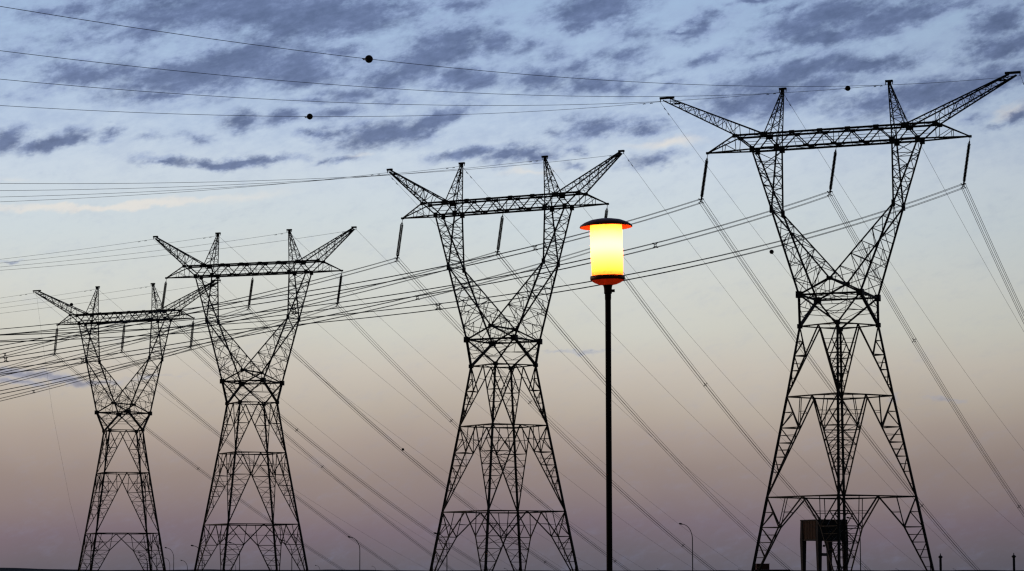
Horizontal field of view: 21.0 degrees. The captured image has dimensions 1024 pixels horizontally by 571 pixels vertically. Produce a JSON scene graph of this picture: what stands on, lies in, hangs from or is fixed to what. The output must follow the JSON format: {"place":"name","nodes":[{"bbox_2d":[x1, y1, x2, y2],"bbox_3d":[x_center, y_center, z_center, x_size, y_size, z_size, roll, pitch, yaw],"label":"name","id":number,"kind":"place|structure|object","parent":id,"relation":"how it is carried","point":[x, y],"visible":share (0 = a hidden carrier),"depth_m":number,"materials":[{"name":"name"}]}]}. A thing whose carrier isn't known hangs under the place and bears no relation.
{"place":"outdoors","nodes":[
{"label":"outdoors","id":0,"kind":"place"},
{"bbox_2d":[0,568,1023,570],"bbox_3d":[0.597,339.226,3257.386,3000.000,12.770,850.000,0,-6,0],"label":"hills","id":1,"kind":"structure","parent":0,"point":[16,569],"depth_m":2977.90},
{"bbox_2d":[0,0,1023,570],"label":"sky","id":2,"kind":"structure","parent":0,"point":[751,46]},
{"bbox_2d":[754,564,789,570],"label":"building","id":3,"kind":"structure","parent":0,"point":[765,567],"depth_m":420.19,"materials":[{"name":"black brick"}]},
{"label":"ground","id":4,"kind":"structure","parent":0,"visible":0},
{"bbox_2d":[33,279,220,570],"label":"lattice pylon","id":5,"kind":"object","parent":4,"relation":"on","point":[118,414],"visible":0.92,"depth_m":525.57,"materials":[{"name":"metal"}]},
{"bbox_2d":[53,326,57,355],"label":"insulator string","id":6,"kind":"object","parent":5,"relation":"hanging from","point":[56,337],"visible":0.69,"depth_m":534.34,"materials":[{"name":"ceramic"}]},
{"bbox_2d":[0,353,54,370],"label":"conductor bundle","id":7,"kind":"object","parent":6,"relation":"hanging from","point":[28,362],"visible":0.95,"depth_m":527.44,"materials":[{"name":"grey metal"}]},
{"bbox_2d":[55,354,344,569],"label":"conductor bundle","id":8,"kind":"object","parent":6,"relation":"hanging from","point":[192,462],"visible":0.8,"depth_m":601.56,"materials":[{"name":"metal"}]},
{"bbox_2d":[36,293,88,570],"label":"earth wire","id":9,"kind":"object","parent":5,"relation":"hanging from","point":[61,458],"visible":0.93,"depth_m":529.35,"materials":[{"name":"grey metal"}]},
{"bbox_2d":[3,286,148,307],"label":"earth wire","id":10,"kind":"object","parent":5,"relation":"attached to","point":[76,297],"visible":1,"depth_m":508.35,"materials":[{"name":"metal"}]},
{"bbox_2d":[0,282,219,313],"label":"earth wire","id":11,"kind":"object","parent":5,"relation":"attached to","point":[71,304],"visible":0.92,"depth_m":487.66,"materials":[{"name":"metal"}]},
{"bbox_2d":[121,322,124,351],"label":"insulator string","id":12,"kind":"object","parent":5,"relation":"hanging from","point":[122,340],"visible":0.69,"depth_m":527.35,"materials":[{"name":"ceramic"}]},
{"bbox_2d":[0,350,120,385],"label":"conductor bundle","id":13,"kind":"object","parent":12,"relation":"hanging from","point":[57,368],"visible":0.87,"depth_m":510.69,"materials":[{"name":"grey metal"}]},
{"bbox_2d":[123,350,398,570],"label":"conductor bundle","id":14,"kind":"object","parent":12,"relation":"hanging from","point":[256,465],"visible":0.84,"depth_m":592.71,"materials":[{"name":"grey metal"}]},
{"bbox_2d":[189,320,193,348],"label":"insulator string","id":15,"kind":"object","parent":5,"relation":"hanging from","point":[191,336],"visible":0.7,"depth_m":520.45,"materials":[{"name":"ceramic"}]},
{"bbox_2d":[0,347,190,400],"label":"conductor bundle","id":16,"kind":"object","parent":15,"relation":"hanging from","point":[83,377],"visible":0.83,"depth_m":492.71,"materials":[{"name":"metal"}]},
{"bbox_2d":[193,350,453,570],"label":"conductor bundle","id":17,"kind":"object","parent":15,"relation":"hanging from","point":[323,465],"visible":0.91,"depth_m":594.77,"materials":[{"name":"metal"}]},
{"bbox_2d":[37,296,426,568],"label":"earth wire","id":18,"kind":"object","parent":5,"relation":"attached to","point":[233,447],"visible":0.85,"depth_m":632.64,"materials":[{"name":"grey metal"}]},
{"bbox_2d":[99,290,474,568],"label":"earth wire","id":19,"kind":"object","parent":5,"relation":"attached to","point":[269,430],"visible":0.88,"depth_m":613.25,"materials":[{"name":"grey metal"}]},
{"bbox_2d":[161,293,483,549],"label":"earth wire","id":20,"kind":"object","parent":5,"relation":"attached to","point":[327,436],"visible":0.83,"depth_m":627.25,"materials":[{"name":"grey metal"}]},
{"bbox_2d":[220,282,566,570],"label":"earth wire","id":21,"kind":"object","parent":5,"relation":"attached to","point":[392,440],"visible":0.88,"depth_m":627.09,"materials":[{"name":"metal"}]},
{"bbox_2d":[153,226,356,570],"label":"lattice pylon","id":22,"kind":"object","parent":4,"relation":"on","point":[262,380],"visible":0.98,"depth_m":444.92,"materials":[{"name":"metal"}]},
{"bbox_2d":[6,239,151,258],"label":"earth wire","id":23,"kind":"object","parent":22,"relation":"attached to","point":[79,249],"visible":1,"depth_m":436.90,"materials":[{"name":"metal"}]},
{"bbox_2d":[5,236,212,262],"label":"earth wire","id":24,"kind":"object","parent":22,"relation":"attached to","point":[110,250],"visible":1,"depth_m":426.44,"materials":[{"name":"metal"}]},
{"bbox_2d":[4,232,287,266],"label":"earth wire","id":25,"kind":"object","parent":22,"relation":"attached to","point":[142,252],"visible":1,"depth_m":413.47,"materials":[{"name":"metal"}]},
{"bbox_2d":[161,279,166,312],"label":"insulator string","id":26,"kind":"object","parent":22,"relation":"hanging from","point":[163,296],"visible":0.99,"depth_m":451.67,"materials":[{"name":"ceramic"}]},
{"bbox_2d":[0,310,161,357],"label":"conductor bundle","id":27,"kind":"object","parent":26,"relation":"hanging from","point":[75,337],"visible":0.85,"depth_m":431.21,"materials":[{"name":"metal"}]},
{"bbox_2d":[161,310,491,570],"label":"conductor bundle","id":28,"kind":"object","parent":26,"relation":"hanging from","point":[324,450],"visible":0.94,"depth_m":515.50,"materials":[{"name":"metal"}]},
{"bbox_2d":[9,230,350,269],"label":"earth wire","id":29,"kind":"object","parent":22,"relation":"attached to","point":[179,253],"visible":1,"depth_m":402.65,"materials":[{"name":"metal"}]},
{"bbox_2d":[246,278,252,309],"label":"insulator string","id":30,"kind":"object","parent":22,"relation":"hanging from","point":[250,293],"visible":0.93,"depth_m":446.45,"materials":[{"name":"ceramic"}]},
{"bbox_2d":[1,307,247,375],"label":"conductor bundle","id":31,"kind":"object","parent":30,"relation":"hanging from","point":[118,344],"visible":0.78,"depth_m":416.44,"materials":[{"name":"grey metal"}]},
{"bbox_2d":[250,307,560,570],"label":"conductor bundle","id":32,"kind":"object","parent":30,"relation":"hanging from","point":[399,446],"visible":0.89,"depth_m":503.02,"materials":[{"name":"metal"}]},
{"bbox_2d":[335,274,341,306],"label":"insulator string","id":33,"kind":"object","parent":22,"relation":"hanging from","point":[340,281],"visible":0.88,"depth_m":441.24,"materials":[{"name":"ceramic"}]},
{"bbox_2d":[0,303,337,393],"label":"conductor bundle","id":34,"kind":"object","parent":33,"relation":"hanging from","point":[156,355],"visible":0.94,"depth_m":400.54,"materials":[{"name":"grey metal"}]},
{"bbox_2d":[340,305,630,570],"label":"conductor bundle","id":35,"kind":"object","parent":33,"relation":"hanging from","point":[478,446],"visible":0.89,"depth_m":501.88,"materials":[{"name":"metal"}]},
{"bbox_2d":[158,243,599,570],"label":"earth wire","id":36,"kind":"object","parent":22,"relation":"attached to","point":[373,418],"visible":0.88,"depth_m":543.20,"materials":[{"name":"grey metal"}]},
{"bbox_2d":[223,240,644,569],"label":"earth wire","id":37,"kind":"object","parent":22,"relation":"attached to","point":[401,394],"visible":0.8,"depth_m":522.65,"materials":[{"name":"grey metal"}]},
{"bbox_2d":[292,235,690,566],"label":"earth wire","id":38,"kind":"object","parent":22,"relation":"attached to","point":[461,390],"visible":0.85,"depth_m":509.91,"materials":[{"name":"grey metal"}]},
{"bbox_2d":[439,312,743,570],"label":"earth wire","id":39,"kind":"object","parent":22,"relation":"attached to","point":[593,454],"visible":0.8,"depth_m":558.44,"materials":[{"name":"grey metal"}]},
{"bbox_2d":[348,536,359,570],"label":"street lamp","id":40,"kind":"object","parent":4,"relation":"on","point":[359,553],"visible":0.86,"depth_m":679.79,"materials":[{"name":"grey metal"}]},
{"bbox_2d":[386,150,624,570],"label":"lattice pylon","id":41,"kind":"object","parent":4,"relation":"on","point":[492,342],"visible":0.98,"depth_m":369.37,"materials":[{"name":"metal"}]},
{"bbox_2d":[4,173,380,201],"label":"earth wire","id":42,"kind":"object","parent":41,"relation":"attached to","point":[175,192],"visible":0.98,"depth_m":340.84,"materials":[{"name":"metal"}]},
{"bbox_2d":[12,166,459,196],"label":"earth wire","id":43,"kind":"object","parent":41,"relation":"attached to","point":[221,187],"visible":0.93,"depth_m":327.99,"materials":[{"name":"metal"}]},
{"bbox_2d":[0,160,537,190],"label":"earth wire","id":44,"kind":"object","parent":41,"relation":"attached to","point":[254,183],"visible":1,"depth_m":312.11,"materials":[{"name":"metal"}]},
{"bbox_2d":[0,154,619,183],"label":"earth wire","id":45,"kind":"object","parent":41,"relation":"attached to","point":[236,181],"visible":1,"depth_m":286.55,"materials":[{"name":"metal"}]},
{"bbox_2d":[395,219,402,261],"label":"insulator string","id":46,"kind":"object","parent":41,"relation":"hanging from","point":[399,242],"visible":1,"depth_m":378.80,"materials":[{"name":"ceramic"}]},
{"bbox_2d":[0,258,397,349],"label":"conductor bundle","id":47,"kind":"object","parent":46,"relation":"hanging from","point":[206,305],"visible":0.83,"depth_m":343.90,"materials":[{"name":"grey metal"}]},
{"bbox_2d":[396,262,715,570],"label":"conductor bundle","id":48,"kind":"object","parent":46,"relation":"hanging from","point":[566,441],"visible":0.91,"depth_m":455.26,"materials":[{"name":"metal"}]},
{"bbox_2d":[495,214,503,253],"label":"insulator string","id":49,"kind":"object","parent":41,"relation":"hanging from","point":[499,234],"visible":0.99,"depth_m":371.59,"materials":[{"name":"ceramic"}]},
{"bbox_2d":[0,252,496,362],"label":"conductor bundle","id":50,"kind":"object","parent":49,"relation":"hanging from","point":[240,315],"visible":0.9,"depth_m":323.31,"materials":[{"name":"metal"}]},
{"bbox_2d":[496,252,790,570],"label":"conductor bundle","id":51,"kind":"object","parent":49,"relation":"hanging from","point":[631,408],"visible":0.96,"depth_m":424.13,"materials":[{"name":"grey metal"}]},
{"bbox_2d":[391,177,811,564],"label":"earth wire","id":52,"kind":"object","parent":41,"relation":"attached to","point":[582,372],"visible":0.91,"depth_m":447.90,"materials":[{"name":"metal"}]},
{"bbox_2d":[464,169,870,570],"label":"earth wire","id":53,"kind":"object","parent":41,"relation":"attached to","point":[635,358],"visible":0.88,"depth_m":449.70,"materials":[{"name":"metal"}]},
{"bbox_2d":[546,161,918,565],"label":"earth wire","id":54,"kind":"object","parent":41,"relation":"attached to","point":[719,369],"visible":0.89,"depth_m":446.29,"materials":[{"name":"metal"}]},
{"bbox_2d":[624,154,966,562],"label":"earth wire","id":55,"kind":"object","parent":41,"relation":"attached to","point":[762,337],"visible":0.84,"depth_m":421.92,"materials":[{"name":"metal"}]},
{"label":"insulator string","id":56,"kind":"object","parent":41,"relation":"hanging from","visible":0},
{"bbox_2d":[0,248,590,374],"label":"conductor bundle","id":57,"kind":"object","parent":56,"relation":"hanging from","point":[287,323],"visible":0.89,"depth_m":303.88,"materials":[{"name":"metal"}]},
{"bbox_2d":[623,272,868,570],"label":"conductor bundle","id":58,"kind":"object","parent":56,"relation":"hanging from","point":[717,399],"visible":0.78,"depth_m":413.71,"materials":[{"name":"metal"}]},
{"bbox_2d":[579,218,631,570],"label":"street lamp","id":59,"kind":"object","parent":4,"relation":"on","point":[606,252],"visible":1,"depth_m":45.07,"materials":[{"name":"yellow metal"}]},
{"bbox_2d":[679,523,692,570],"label":"street lamp","id":60,"kind":"object","parent":4,"relation":"on","point":[692,544],"visible":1,"depth_m":619.24,"materials":[{"name":"grey metal"}]},
{"bbox_2d":[800,519,847,570],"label":"water tank","id":61,"kind":"object","parent":4,"relation":"on","point":[809,532],"visible":0.66,"depth_m":636.57,"materials":[{"name":"metal"}]},
{"bbox_2d":[659,71,1020,570],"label":"lattice pylon","id":62,"kind":"object","parent":4,"relation":"on","point":[861,293],"visible":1,"depth_m":314.48,"materials":[{"name":"metal"}]},
{"bbox_2d":[0,102,653,119],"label":"earth wire","id":63,"kind":"object","parent":62,"relation":"attached to","point":[309,116],"visible":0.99,"depth_m":270.33,"materials":[{"name":"metal"}]},
{"bbox_2d":[1,79,780,105],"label":"earth wire","id":64,"kind":"object","parent":62,"relation":"attached to","point":[374,103],"visible":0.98,"depth_m":254.51,"materials":[{"name":"metal"}]},
{"bbox_2d":[0,50,887,96],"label":"earth wire","id":65,"kind":"object","parent":62,"relation":"attached to","point":[847,88],"visible":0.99,"depth_m":244.05,"materials":[{"name":"metal"}]},
{"bbox_2d":[0,6,1020,86],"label":"earth wire","id":66,"kind":"object","parent":62,"relation":"attached to","point":[368,59],"visible":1,"depth_m":213.72,"materials":[{"name":"metal"}]},
{"bbox_2d":[698,154,707,203],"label":"insulator string","id":67,"kind":"object","parent":62,"relation":"hanging from","point":[704,178],"visible":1,"depth_m":322.99,"materials":[{"name":"ceramic"}]},
{"bbox_2d":[3,199,700,333],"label":"conductor bundle","id":68,"kind":"object","parent":67,"relation":"hanging from","point":[534,249],"visible":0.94,"depth_m":267.72,"materials":[{"name":"metal"}]},
{"bbox_2d":[700,199,980,570],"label":"conductor bundle","id":69,"kind":"object","parent":67,"relation":"hanging from","point":[826,377],"visible":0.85,"depth_m":376.92,"materials":[{"name":"metal"}]},
{"bbox_2d":[827,146,836,195],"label":"insulator string","id":70,"kind":"object","parent":62,"relation":"hanging from","point":[832,170],"visible":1,"depth_m":316.94,"materials":[{"name":"ceramic"}]},
{"bbox_2d":[0,191,830,340],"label":"conductor bundle","id":71,"kind":"object","parent":70,"relation":"hanging from","point":[293,309],"visible":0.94,"depth_m":252.68,"materials":[{"name":"metal"}]},
{"bbox_2d":[829,192,1023,516],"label":"conductor bundle","id":72,"kind":"object","parent":70,"relation":"hanging from","point":[921,351],"visible":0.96,"depth_m":366.03,"materials":[{"name":"metal"}]},
{"bbox_2d":[660,102,1022,533],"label":"earth wire","id":73,"kind":"object","parent":62,"relation":"attached to","point":[771,251],"visible":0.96,"depth_m":379.17,"materials":[{"name":"metal"}]},
{"bbox_2d":[785,96,1021,447],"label":"earth wire","id":74,"kind":"object","parent":62,"relation":"attached to","point":[890,262],"visible":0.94,"depth_m":375.03,"materials":[{"name":"metal"}]},
{"bbox_2d":[906,117,1022,329],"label":"earth wire","id":75,"kind":"object","parent":62,"relation":"attached to","point":[967,231],"visible":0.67,"depth_m":362.40,"materials":[{"name":"metal"}]},
{"bbox_2d":[961,139,970,188],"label":"insulator string","id":76,"kind":"object","parent":62,"relation":"hanging from","point":[966,163],"visible":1,"depth_m":310.88,"materials":[{"name":"ceramic"}]},
{"bbox_2d":[0,184,963,341],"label":"conductor bundle","id":77,"kind":"object","parent":76,"relation":"hanging from","point":[784,240],"visible":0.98,"depth_m":235.36,"materials":[{"name":"metal"}]},
{"bbox_2d":[962,186,1023,322],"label":"conductor bundle","id":78,"kind":"object","parent":76,"relation":"hanging from","point":[994,252],"visible":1,"depth_m":328.80,"materials":[{"name":"grey metal"}]},
{"bbox_2d":[846,517,860,570],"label":"street lamp","id":79,"kind":"object","parent":4,"relation":"on","point":[860,545],"visible":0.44,"depth_m":613.16,"materials":[{"name":"grey metal"}]},
{"bbox_2d":[938,553,941,570],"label":"capped post","id":80,"kind":"object","parent":4,"relation":"on","point":[940,562],"visible":1,"depth_m":497.30,"materials":[{"name":"black metal"}]},
{"bbox_2d":[1011,553,1015,570],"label":"capped post","id":81,"kind":"object","parent":4,"relation":"on","point":[1013,556],"visible":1,"depth_m":497.28,"materials":[{"name":"black metal"}]}
]}

